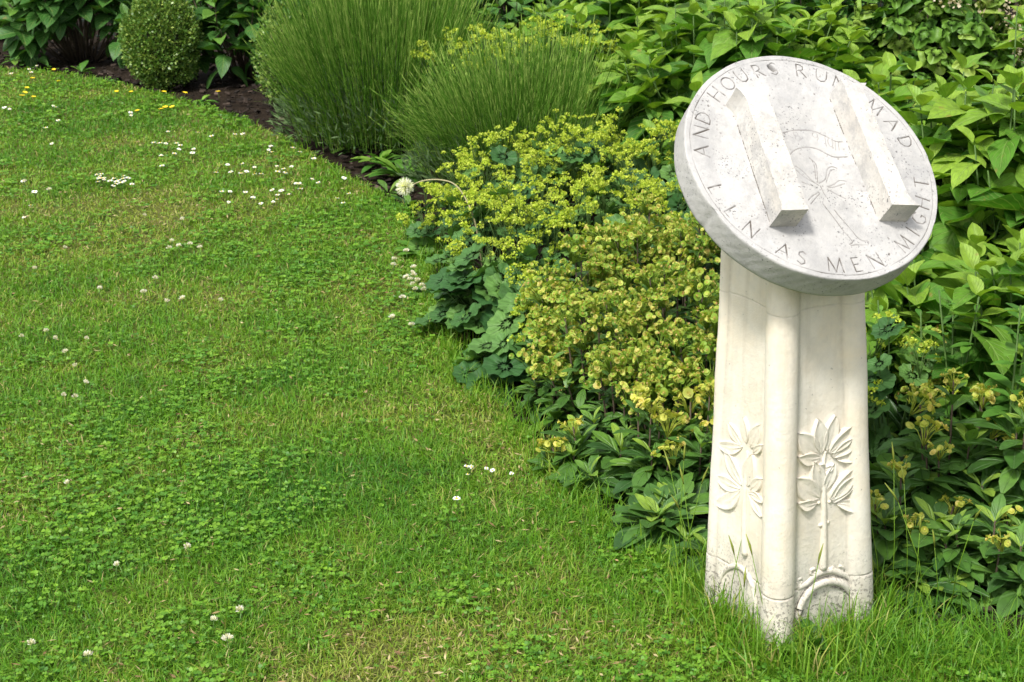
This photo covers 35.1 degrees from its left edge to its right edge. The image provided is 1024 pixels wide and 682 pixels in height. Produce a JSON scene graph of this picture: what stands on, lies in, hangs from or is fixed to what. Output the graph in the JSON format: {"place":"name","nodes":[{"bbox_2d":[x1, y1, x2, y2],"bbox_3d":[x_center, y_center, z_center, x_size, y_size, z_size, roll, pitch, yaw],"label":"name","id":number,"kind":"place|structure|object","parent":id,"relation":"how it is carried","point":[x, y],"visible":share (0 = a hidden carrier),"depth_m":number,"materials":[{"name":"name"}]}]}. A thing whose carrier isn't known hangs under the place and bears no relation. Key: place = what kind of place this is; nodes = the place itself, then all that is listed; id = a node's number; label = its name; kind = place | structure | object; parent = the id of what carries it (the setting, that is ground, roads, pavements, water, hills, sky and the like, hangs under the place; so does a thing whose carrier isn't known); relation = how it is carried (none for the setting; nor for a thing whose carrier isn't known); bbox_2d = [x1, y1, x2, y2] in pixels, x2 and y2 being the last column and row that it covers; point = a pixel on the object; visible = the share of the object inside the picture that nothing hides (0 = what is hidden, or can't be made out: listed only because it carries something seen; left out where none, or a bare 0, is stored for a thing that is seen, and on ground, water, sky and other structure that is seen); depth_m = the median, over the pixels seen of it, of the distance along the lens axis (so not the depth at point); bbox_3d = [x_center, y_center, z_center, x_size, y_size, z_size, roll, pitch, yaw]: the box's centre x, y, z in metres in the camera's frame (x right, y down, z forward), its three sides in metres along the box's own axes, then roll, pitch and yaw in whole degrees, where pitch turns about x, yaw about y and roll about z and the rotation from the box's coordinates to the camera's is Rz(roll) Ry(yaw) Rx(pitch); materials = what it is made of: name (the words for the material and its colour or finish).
{"place":"outdoors","nodes":[
{"label":"outdoors","id":0,"kind":"place"},
{"bbox_2d":[0,65,1023,681],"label":"lawn","id":1,"kind":"structure","parent":0,"point":[276,425],"depth_m":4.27,"materials":[{"name":"green plant"}]},
{"bbox_2d":[27,638,35,655],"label":"clover flower","id":2,"kind":"object","parent":1,"relation":"on","point":[31,641],"visible":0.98,"depth_m":3.04,"materials":[{"name":"white plant"}]},
{"bbox_2d":[84,650,92,675],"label":"clover flower","id":3,"kind":"object","parent":1,"relation":"on","point":[87,652],"visible":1,"depth_m":3.00,"materials":[{"name":"white plant"}]},
{"bbox_2d":[113,560,118,583],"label":"clover flower","id":4,"kind":"object","parent":1,"relation":"on","point":[115,563],"visible":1,"depth_m":3.33,"materials":[{"name":"white plant"}]},
{"bbox_2d":[183,542,190,563],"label":"clover flower","id":5,"kind":"object","parent":1,"relation":"on","point":[188,545],"visible":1,"depth_m":3.40,"materials":[{"name":"white plant"}]},
{"bbox_2d":[210,615,217,636],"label":"clover flower","id":6,"kind":"object","parent":1,"relation":"on","point":[212,618],"visible":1,"depth_m":3.11,"materials":[{"name":"white plant"}]},
{"bbox_2d":[221,633,232,649],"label":"clover flower","id":7,"kind":"object","parent":1,"relation":"on","point":[225,636],"visible":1,"depth_m":3.04,"materials":[{"name":"white plant"}]},
{"bbox_2d":[235,605,243,617],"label":"clover flower","id":8,"kind":"object","parent":1,"relation":"on","point":[239,608],"visible":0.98,"depth_m":3.15,"materials":[{"name":"white plant"}]},
{"bbox_2d":[398,294,405,308],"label":"clover flower","id":9,"kind":"object","parent":1,"relation":"on","point":[403,296],"visible":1,"depth_m":4.93,"materials":[{"name":"white plant"}]},
{"bbox_2d":[395,236,448,261],"bbox_3d":[-0.313,-0.299,5.482,0.184,0.070,0.208,-10,22,-24],"label":"weed rosette","id":10,"kind":"object","parent":1,"relation":"on","point":[430,241],"visible":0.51,"depth_m":5.49,"materials":[{"name":"green plant"}]},
{"bbox_2d":[0,75,980,681],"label":"clover","id":11,"kind":"object","parent":1,"relation":"on","point":[352,475],"visible":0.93,"depth_m":3.42,"materials":[{"name":"green plant"}]},
{"bbox_2d":[0,64,1023,681],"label":"clover","id":12,"kind":"object","parent":1,"relation":"on","point":[180,538],"visible":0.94,"depth_m":3.73,"materials":[{"name":"green plant"}]},
{"bbox_2d":[664,442,708,594],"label":"grass stalks","id":13,"kind":"object","parent":1,"relation":"on","point":[681,473],"depth_m":3.25,"materials":[{"name":"green plant"}]},
{"bbox_2d":[404,234,1023,681],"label":"long grass","id":14,"kind":"structure","parent":1,"relation":"on","point":[854,632],"depth_m":3.05,"materials":[{"name":"green plant"}]},
{"bbox_2d":[727,534,823,639],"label":"grass stalks","id":15,"kind":"object","parent":1,"relation":"on","point":[750,548],"depth_m":3.02,"materials":[{"name":"green plant"}]},
{"bbox_2d":[778,618,831,672],"bbox_3d":[0.540,0.567,3.011,0.093,0.065,0.107,-9,22,-21],"label":"weed rosette","id":16,"kind":"object","parent":1,"relation":"on","point":[815,643],"visible":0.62,"depth_m":3.02,"materials":[{"name":"green plant"}]},
{"bbox_2d":[0,0,1023,641],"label":"ground","id":17,"kind":"structure","parent":0,"point":[192,90],"depth_m":7.69,"materials":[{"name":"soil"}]},
{"bbox_2d":[0,6,9,27],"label":"dark bush","id":18,"kind":"object","parent":17,"relation":"on","point":[2,11],"visible":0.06,"depth_m":9.93,"materials":[{"name":"green plant"}]},
{"bbox_2d":[0,55,20,64],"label":"weed rosette","id":19,"kind":"object","parent":17,"relation":"on","point":[13,61],"visible":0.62,"depth_m":9.19,"materials":[{"name":"green plant"}]},
{"bbox_2d":[0,0,132,69],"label":"hydrangea shrub","id":20,"kind":"object","parent":17,"relation":"on","point":[34,27],"visible":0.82,"depth_m":8.95,"materials":[{"name":"green plant"}]},
{"bbox_2d":[71,60,93,74],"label":"weed rosette","id":21,"kind":"object","parent":17,"relation":"on","point":[81,67],"visible":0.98,"depth_m":8.84,"materials":[{"name":"green plant"}]},
{"bbox_2d":[115,0,207,92],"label":"box ball","id":22,"kind":"object","parent":17,"relation":"on","point":[159,40],"visible":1,"depth_m":8.26,"materials":[{"name":"green plant"}]},
{"bbox_2d":[192,95,218,104],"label":"weed rosette","id":23,"kind":"object","parent":17,"relation":"on","point":[204,97],"visible":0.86,"depth_m":8.03,"materials":[{"name":"green plant"}]},
{"bbox_2d":[187,0,319,88],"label":"hydrangea shrub","id":24,"kind":"object","parent":17,"relation":"on","point":[229,18],"visible":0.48,"depth_m":8.42,"materials":[{"name":"green plant"}]},
{"bbox_2d":[249,0,304,108],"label":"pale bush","id":25,"kind":"object","parent":17,"relation":"on","point":[258,68],"visible":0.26,"depth_m":7.81,"materials":[{"name":"green plant"}]},
{"bbox_2d":[332,137,369,153],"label":"weed rosette","id":26,"kind":"object","parent":17,"relation":"on","point":[344,149],"visible":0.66,"depth_m":7.02,"materials":[{"name":"green plant"}]},
{"bbox_2d":[350,150,399,174],"bbox_3d":[-0.558,-0.755,6.743,0.243,0.094,0.215,-1,20,0],"label":"weed rosette","id":27,"kind":"object","parent":17,"relation":"on","point":[385,154],"visible":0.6,"depth_m":6.76,"materials":[{"name":"green plant"}]},
{"bbox_2d":[242,0,509,155],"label":"lavender bush","id":28,"kind":"object","parent":17,"relation":"on","point":[341,67],"visible":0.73,"depth_m":6.82,"materials":[{"name":"green plant"}]},
{"bbox_2d":[374,178,409,198],"bbox_3d":[-0.492,-0.593,6.327,0.180,0.069,0.122,2,20,9],"label":"weed rosette","id":29,"kind":"object","parent":17,"relation":"on","point":[382,183],"visible":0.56,"depth_m":6.34,"materials":[{"name":"green plant"}]},
{"bbox_2d":[366,156,426,186],"bbox_3d":[-0.460,-0.689,6.549,0.281,0.112,0.244,-1,20,0],"label":"weed rosette","id":30,"kind":"object","parent":17,"relation":"on","point":[387,163],"visible":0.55,"depth_m":6.54,"materials":[{"name":"green plant"}]},
{"bbox_2d":[391,142,420,159],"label":"weed rosette","id":31,"kind":"object","parent":17,"relation":"on","point":[402,156],"visible":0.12,"depth_m":6.89,"materials":[{"name":"green plant"}]},
{"bbox_2d":[390,195,426,212],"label":"weed rosette","id":32,"kind":"object","parent":17,"relation":"on","point":[407,198],"visible":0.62,"depth_m":6.12,"materials":[{"name":"green plant"}]},
{"bbox_2d":[403,284,440,299],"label":"weed rosette","id":33,"kind":"object","parent":17,"relation":"on","point":[411,294],"visible":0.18,"depth_m":5.08,"materials":[{"name":"green plant"}]},
{"bbox_2d":[396,177,482,265],"bbox_3d":[-0.243,-0.379,5.291,0.295,0.302,0.066,8,22,23],"label":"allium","id":34,"kind":"object","parent":17,"relation":"on","point":[401,189],"visible":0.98,"depth_m":5.28,"materials":[{"name":"white plant"}]},
{"bbox_2d":[395,170,531,256],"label":"lady mantle plant","id":35,"kind":"object","parent":17,"relation":"on","point":[426,228],"visible":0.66,"depth_m":5.49,"materials":[{"name":"green plant"}]},
{"bbox_2d":[444,266,492,311],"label":"lady mantle plant","id":36,"kind":"object","parent":17,"relation":"on","point":[467,301],"visible":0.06,"depth_m":4.78,"materials":[{"name":"green plant"}]},
{"bbox_2d":[406,23,537,114],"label":"yellow umbel plant","id":37,"kind":"object","parent":17,"relation":"on","point":[470,28],"visible":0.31,"depth_m":6.71,"materials":[{"name":"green plant"}]},
{"bbox_2d":[452,356,500,383],"bbox_3d":[-0.092,0.090,4.425,0.148,0.073,0.173,-7,21,-17],"label":"weed rosette","id":38,"kind":"object","parent":17,"relation":"on","point":[459,363],"visible":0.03,"depth_m":4.46,"materials":[{"name":"green plant"}]},
{"bbox_2d":[414,236,568,337],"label":"lady mantle plant","id":39,"kind":"object","parent":17,"relation":"on","point":[485,284],"visible":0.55,"depth_m":4.66,"materials":[{"name":"green plant"}]},
{"bbox_2d":[451,322,544,404],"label":"lady mantle plant","id":40,"kind":"object","parent":17,"relation":"on","point":[496,363],"visible":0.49,"depth_m":4.34,"materials":[{"name":"green plant"}]},
{"bbox_2d":[412,0,595,59],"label":"hydrangea shrub","id":41,"kind":"object","parent":17,"relation":"on","point":[515,10],"visible":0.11,"depth_m":8.41,"materials":[{"name":"green plant"}]},
{"bbox_2d":[425,121,584,228],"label":"lady mantle plant","id":42,"kind":"object","parent":17,"relation":"on","point":[523,173],"visible":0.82,"depth_m":5.67,"materials":[{"name":"green plant"}]},
{"bbox_2d":[369,0,644,203],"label":"lavender bush","id":43,"kind":"object","parent":17,"relation":"on","point":[490,107],"visible":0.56,"depth_m":6.16,"materials":[{"name":"green plant"}]},
{"bbox_2d":[423,174,593,276],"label":"lady mantle plant","id":44,"kind":"object","parent":17,"relation":"on","point":[457,233],"visible":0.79,"depth_m":5.15,"materials":[{"name":"green plant"}]},
{"bbox_2d":[462,267,605,360],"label":"lady mantle plant","id":45,"kind":"object","parent":17,"relation":"on","point":[508,316],"visible":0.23,"depth_m":4.46,"materials":[{"name":"green plant"}]},
{"bbox_2d":[528,394,587,434],"bbox_3d":[0.115,0.178,4.149,0.165,0.069,0.188,-1,20,0],"label":"weed rosette","id":46,"kind":"object","parent":17,"relation":"on","point":[550,413],"visible":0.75,"depth_m":4.11,"materials":[{"name":"green plant"}]},
{"bbox_2d":[508,302,610,429],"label":"spurge plant","id":47,"kind":"object","parent":17,"relation":"on","point":[529,388],"visible":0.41,"depth_m":4.16,"materials":[{"name":"green plant"}]},
{"bbox_2d":[485,13,634,91],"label":"yellow umbel plant","id":48,"kind":"object","parent":17,"relation":"on","point":[613,47],"visible":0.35,"depth_m":6.68,"materials":[{"name":"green plant"}]},
{"bbox_2d":[514,234,646,374],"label":"spurge plant","id":49,"kind":"object","parent":17,"relation":"on","point":[552,289],"visible":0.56,"depth_m":4.29,"materials":[{"name":"green plant"}]},
{"bbox_2d":[506,160,668,285],"bbox_3d":[0.264,-0.357,5.146,0.573,0.406,0.481,-1,20,0],"label":"lady mantle plant","id":50,"kind":"object","parent":17,"relation":"on","point":[546,221],"visible":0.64,"depth_m":5.06,"materials":[{"name":"green plant"}]},
{"bbox_2d":[502,106,673,228],"bbox_3d":[0.264,-0.621,5.798,0.503,0.456,0.534,17,27,40],"label":"lady mantle plant","id":51,"kind":"object","parent":17,"relation":"on","point":[586,149],"visible":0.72,"depth_m":5.69,"materials":[{"name":"green plant"}]},
{"bbox_2d":[527,415,653,502],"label":"spurge plant","id":52,"kind":"object","parent":17,"relation":"on","point":[605,445],"visible":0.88,"depth_m":3.80,"materials":[{"name":"green plant"}]},
{"bbox_2d":[530,287,672,433],"bbox_3d":[0.244,0.048,4.102,0.401,0.389,0.375,-1,20,0],"label":"spurge plant","id":53,"kind":"object","parent":17,"relation":"on","point":[581,309],"visible":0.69,"depth_m":4.03,"materials":[{"name":"green plant"}]},
{"bbox_2d":[490,0,741,107],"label":"hydrangea shrub","id":54,"kind":"object","parent":17,"relation":"on","point":[621,16],"visible":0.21,"depth_m":6.79,"materials":[{"name":"green plant"}]},
{"bbox_2d":[545,381,708,511],"bbox_3d":[0.277,0.257,3.699,0.403,0.296,0.256,-1,20,0],"label":"spurge plant","id":55,"kind":"object","parent":17,"relation":"on","point":[642,474],"visible":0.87,"depth_m":3.69,"materials":[{"name":"green plant"}]},
{"bbox_2d":[556,336,697,459],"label":"spurge plant","id":56,"kind":"object","parent":17,"relation":"on","point":[638,357],"visible":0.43,"depth_m":3.86,"materials":[{"name":"green plant"}]},
{"bbox_2d":[607,504,657,537],"bbox_3d":[0.264,0.408,3.510,0.124,0.062,0.145,-1,20,0],"label":"weed rosette","id":57,"kind":"object","parent":17,"relation":"on","point":[617,513],"visible":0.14,"depth_m":3.49,"materials":[{"name":"green plant"}]},
{"bbox_2d":[573,189,710,325],"bbox_3d":[0.353,-0.190,4.539,0.462,0.506,0.360,-16,25,-35],"label":"spurge plant","id":58,"kind":"object","parent":17,"relation":"on","point":[644,228],"visible":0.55,"depth_m":4.43,"materials":[{"name":"green plant"}]},
{"bbox_2d":[559,25,726,207],"bbox_3d":[0.549,-0.836,6.248,0.883,0.759,0.858,-1,20,0],"label":"hydrangea shrub","id":59,"kind":"object","parent":17,"relation":"on","point":[654,103],"visible":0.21,"depth_m":6.04,"materials":[{"name":"green plant"}]},
{"bbox_2d":[593,118,693,222],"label":"lady mantle plant","id":60,"kind":"object","parent":17,"relation":"on","point":[655,170],"visible":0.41,"depth_m":5.58,"materials":[{"name":"green plant"}]},
{"bbox_2d":[601,472,708,553],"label":"spurge plant","id":61,"kind":"object","parent":17,"relation":"on","point":[652,505],"visible":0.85,"depth_m":3.48,"materials":[{"name":"green plant"}]},
{"bbox_2d":[590,259,719,421],"bbox_3d":[0.416,0.008,4.103,0.443,0.430,0.402,-1,20,0],"label":"spurge plant","id":62,"kind":"object","parent":17,"relation":"on","point":[661,290],"visible":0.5,"depth_m":4.05,"materials":[{"name":"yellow plant"}]},
{"bbox_2d":[594,175,720,281],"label":"lady mantle plant","id":63,"kind":"object","parent":17,"relation":"on","point":[674,202],"visible":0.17,"depth_m":4.96,"materials":[{"name":"green plant"}]},
{"bbox_2d":[618,379,714,505],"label":"spurge plant","id":64,"kind":"object","parent":17,"relation":"on","point":[700,446],"visible":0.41,"depth_m":3.69,"materials":[{"name":"green plant"}]},
{"bbox_2d":[619,350,715,457],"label":"spurge plant","id":65,"kind":"object","parent":17,"relation":"on","point":[664,365],"visible":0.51,"depth_m":3.79,"materials":[{"name":"green plant"}]},
{"bbox_2d":[648,523,707,577],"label":"leafy plant","id":66,"kind":"object","parent":17,"relation":"on","point":[700,532],"visible":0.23,"depth_m":3.40,"materials":[{"name":"green plant"}]},
{"bbox_2d":[635,210,720,350],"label":"spurge plant","id":67,"kind":"object","parent":17,"relation":"on","point":[702,248],"visible":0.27,"depth_m":4.35,"materials":[{"name":"green plant"}]},
{"bbox_2d":[663,301,718,431],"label":"spurge plant","id":68,"kind":"object","parent":17,"relation":"on","point":[704,335],"visible":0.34,"depth_m":3.84,"materials":[{"name":"green plant"}]},
{"bbox_2d":[591,0,907,204],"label":"hydrangea shrub","id":69,"kind":"object","parent":17,"relation":"on","point":[734,32],"visible":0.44,"depth_m":5.90,"materials":[{"name":"green plant"}]},
{"bbox_2d":[674,56,937,654],"bbox_3d":[0.528,0.066,3.005,0.476,1.136,0.412,-1,20,0],"label":"stone sundial","id":70,"kind":"object","parent":17,"relation":"on","point":[808,188],"visible":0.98,"depth_m":2.91,"materials":[{"name":"stone"}]},
{"bbox_2d":[741,0,947,81],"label":"hydrangea shrub","id":71,"kind":"object","parent":17,"relation":"on","point":[848,10],"visible":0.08,"depth_m":6.31,"materials":[{"name":"green plant"}]},
{"bbox_2d":[865,300,951,426],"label":"tall leafy plant","id":72,"kind":"object","parent":17,"relation":"on","point":[880,309],"visible":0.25,"depth_m":3.81,"materials":[{"name":"green plant"}]},
{"bbox_2d":[843,51,980,185],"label":"hydrangea shrub","id":73,"kind":"object","parent":17,"relation":"on","point":[894,91],"visible":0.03,"depth_m":4.63,"materials":[{"name":"green plant"}]},
{"bbox_2d":[866,310,959,466],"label":"lady mantle plant","id":74,"kind":"object","parent":17,"relation":"on","point":[881,383],"visible":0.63,"depth_m":3.69,"materials":[{"name":"green plant"}]},
{"bbox_2d":[868,396,966,492],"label":"strap leaf plant","id":75,"kind":"object","parent":17,"relation":"on","point":[894,417],"visible":0.02,"depth_m":3.83,"materials":[{"name":"green plant"}]},
{"bbox_2d":[829,0,1022,106],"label":"flowering shrub","id":76,"kind":"object","parent":17,"relation":"on","point":[975,31],"visible":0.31,"depth_m":5.99,"materials":[{"name":"green plant"}]},
{"bbox_2d":[871,443,981,619],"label":"grass stalks","id":77,"kind":"object","parent":17,"relation":"on","point":[920,522],"depth_m":3.11,"materials":[{"name":"green plant"}]},
{"bbox_2d":[889,325,969,466],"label":"spurge plant","id":78,"kind":"object","parent":17,"relation":"on","point":[904,387],"visible":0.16,"depth_m":3.77,"materials":[{"name":"green plant"}]},
{"bbox_2d":[865,222,994,411],"bbox_3d":[1.043,-0.015,4.145,0.711,0.610,0.680,-1,20,0],"label":"hydrangea shrub","id":79,"kind":"object","parent":17,"relation":"on","point":[891,295],"visible":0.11,"depth_m":3.94,"materials":[{"name":"green plant"}]},
{"bbox_2d":[871,532,989,623],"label":"spurge plant","id":80,"kind":"object","parent":17,"relation":"on","point":[929,579],"visible":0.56,"depth_m":3.23,"materials":[{"name":"green plant"}]},
{"bbox_2d":[870,455,997,579],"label":"spurge plant","id":81,"kind":"object","parent":17,"relation":"on","point":[882,511],"visible":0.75,"depth_m":3.33,"materials":[{"name":"green plant"}]},
{"bbox_2d":[869,368,1022,515],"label":"spurge plant","id":82,"kind":"object","parent":17,"relation":"on","point":[938,460],"visible":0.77,"depth_m":3.52,"materials":[{"name":"green plant"}]},
{"bbox_2d":[868,402,1023,516],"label":"strap leaf plant","id":83,"kind":"object","parent":17,"relation":"on","point":[873,481],"visible":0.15,"depth_m":3.66,"materials":[{"name":"green plant"}]},
{"bbox_2d":[876,224,1023,454],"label":"hydrangea shrub","id":84,"kind":"object","parent":17,"relation":"on","point":[999,282],"visible":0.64,"depth_m":3.74,"materials":[{"name":"green plant"}]},
{"bbox_2d":[922,287,989,436],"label":"tall leafy plant","id":85,"kind":"object","parent":17,"relation":"on","point":[947,357],"visible":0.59,"depth_m":3.71,"materials":[{"name":"green plant"}]},
{"bbox_2d":[892,47,1023,307],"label":"hydrangea shrub","id":86,"kind":"object","parent":17,"relation":"on","point":[944,108],"visible":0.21,"depth_m":4.21,"materials":[{"name":"green plant"}]},
{"bbox_2d":[905,493,1023,618],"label":"spurge plant","id":87,"kind":"object","parent":17,"relation":"on","point":[995,512],"visible":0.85,"depth_m":3.26,"materials":[{"name":"green plant"}]},
{"bbox_2d":[908,0,1023,83],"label":"flowering shrub","id":88,"kind":"object","parent":17,"relation":"on","point":[988,11],"visible":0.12,"depth_m":6.12,"materials":[{"name":"green plant"}]},
{"bbox_2d":[919,65,1023,303],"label":"hydrangea shrub","id":89,"kind":"object","parent":17,"relation":"on","point":[1001,155],"visible":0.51,"depth_m":4.11,"materials":[{"name":"green plant"}]},
{"bbox_2d":[934,378,1023,537],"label":"spurge plant","id":90,"kind":"object","parent":17,"relation":"on","point":[1009,484],"visible":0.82,"depth_m":3.43,"materials":[{"name":"green plant"}]},
{"bbox_2d":[959,289,1023,475],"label":"tall leafy plant","id":91,"kind":"object","parent":17,"relation":"on","point":[1015,371],"visible":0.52,"depth_m":3.49,"materials":[{"name":"green plant"}]},
{"bbox_2d":[967,522,1023,618],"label":"spurge plant","id":92,"kind":"object","parent":17,"relation":"on","point":[999,579],"visible":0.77,"depth_m":3.24,"materials":[{"name":"green plant"}]},
{"bbox_2d":[992,7,1023,95],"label":"tall leafy plant","id":93,"kind":"object","parent":17,"relation":"on","point":[1012,57],"visible":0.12,"depth_m":4.92,"materials":[{"name":"green plant"}]},
{"bbox_2d":[987,5,1023,102],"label":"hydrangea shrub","id":94,"kind":"object","parent":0,"point":[1011,36],"visible":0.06,"depth_m":5.79,"materials":[{"name":"green plant"}]}
]}

